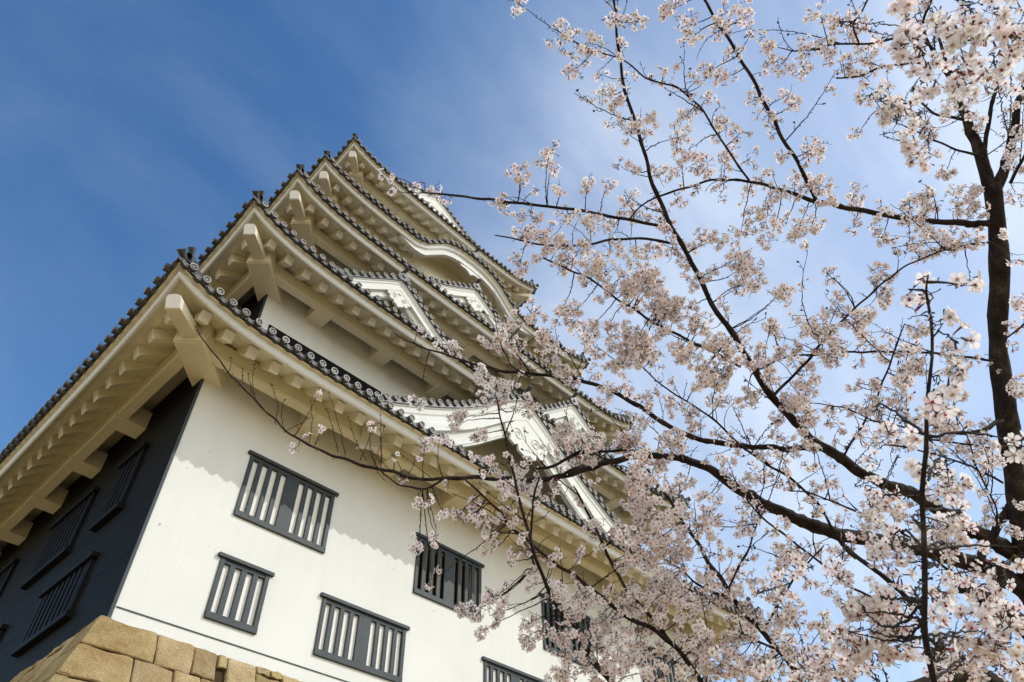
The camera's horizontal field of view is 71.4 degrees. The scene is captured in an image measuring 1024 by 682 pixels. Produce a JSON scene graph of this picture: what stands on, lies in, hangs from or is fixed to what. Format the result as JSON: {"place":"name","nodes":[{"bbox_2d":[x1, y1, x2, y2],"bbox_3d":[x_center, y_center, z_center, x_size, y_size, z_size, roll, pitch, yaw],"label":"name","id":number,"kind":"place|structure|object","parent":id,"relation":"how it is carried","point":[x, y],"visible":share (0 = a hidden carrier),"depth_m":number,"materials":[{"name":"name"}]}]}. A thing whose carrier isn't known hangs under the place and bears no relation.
{"place":"outdoors","nodes":[
{"label":"outdoors","id":0,"kind":"place"},
{"bbox_2d":[0,0,1023,681],"label":"sky","id":1,"kind":"structure","parent":0,"point":[132,132],"materials":[{"name":"blue"}]},
{"label":"ground","id":2,"kind":"structure","parent":0,"visible":0},
{"bbox_2d":[10,615,302,681],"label":"stone base","id":3,"kind":"object","parent":2,"relation":"on","point":[102,648],"visible":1,"depth_m":10.97,"materials":[{"name":"stone"}]},
{"bbox_2d":[0,133,760,681],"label":"castle keep","id":4,"kind":"structure","parent":3,"relation":"on","point":[156,475],"depth_m":16.28,"materials":[{"name":"white paint"}]},
{"bbox_2d":[0,623,8,640],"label":"window","id":5,"kind":"structure","parent":4,"relation":"in","point":[3,627],"depth_m":15.22,"materials":[{"name":"black paint"}]},
{"bbox_2d":[0,558,19,595],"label":"window","id":6,"kind":"structure","parent":4,"relation":"in","point":[5,574],"depth_m":17.97,"materials":[{"name":"black paint"}]},
{"bbox_2d":[10,550,99,657],"bbox_3d":[-8.581,4.952,13.370,2.388,1.248,0.144,-35,-54,28],"label":"window","id":7,"kind":"structure","parent":4,"relation":"in","point":[58,602],"depth_m":13.26,"materials":[{"name":"black paint"}]},
{"bbox_2d":[19,486,100,589],"bbox_3d":[-10.101,4.409,15.918,2.364,1.584,0.144,-35,-54,28],"label":"window","id":8,"kind":"structure","parent":4,"relation":"in","point":[60,542],"depth_m":15.83,"materials":[{"name":"black paint"}]},
{"bbox_2d":[89,441,150,531],"bbox_3d":[-8.007,2.966,14.566,1.212,1.584,0.144,-35,-54,28],"label":"window","id":9,"kind":"structure","parent":4,"relation":"in","point":[129,467],"depth_m":14.49,"materials":[{"name":"black paint"}]},
{"bbox_2d":[203,551,274,634],"bbox_3d":[-4.978,4.602,12.948,0.142,1.206,1.176,-35,-54,28],"label":"window","id":10,"kind":"structure","parent":4,"relation":"in","point":[239,587],"depth_m":12.95,"materials":[{"name":"paint"}]},
{"bbox_2d":[233,450,338,553],"bbox_3d":[-4.655,3.366,14.770,0.142,1.494,2.268,-35,-54,28],"label":"window","id":11,"kind":"structure","parent":4,"relation":"in","point":[273,497],"depth_m":14.75,"materials":[{"name":"paint"}]},
{"bbox_2d":[313,592,409,681],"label":"window","id":12,"kind":"structure","parent":4,"relation":"in","point":[348,634],"depth_m":14.39,"materials":[{"name":"paint"}]},
{"bbox_2d":[413,532,484,620],"bbox_3d":[-1.557,5.728,17.163,0.250,1.494,2.292,-35,-54,28],"label":"window","id":13,"kind":"structure","parent":4,"relation":"in","point":[457,585],"depth_m":17.16,"materials":[{"name":"paint"}]},
{"bbox_2d":[481,656,547,681],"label":"window","id":14,"kind":"structure","parent":4,"relation":"in","point":[493,671],"depth_m":16.82,"materials":[{"name":"paint"}]},
{"bbox_2d":[539,593,593,665],"bbox_3d":[1.486,7.992,19.460,0.250,1.494,2.280,-35,-54,28],"label":"window","id":15,"kind":"structure","parent":4,"relation":"in","point":[545,609],"depth_m":19.38,"materials":[{"name":"paint"}]},
{"bbox_2d":[636,641,680,681],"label":"window","id":16,"kind":"structure","parent":4,"relation":"in","point":[671,675],"depth_m":21.99,"materials":[{"name":"paint"}]},
{"bbox_2d":[195,0,1023,681],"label":"cherry tree","id":17,"kind":"object","parent":2,"relation":"on","point":[883,608],"visible":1,"depth_m":4.41,"materials":[{"name":"pink plant"}]}
]}

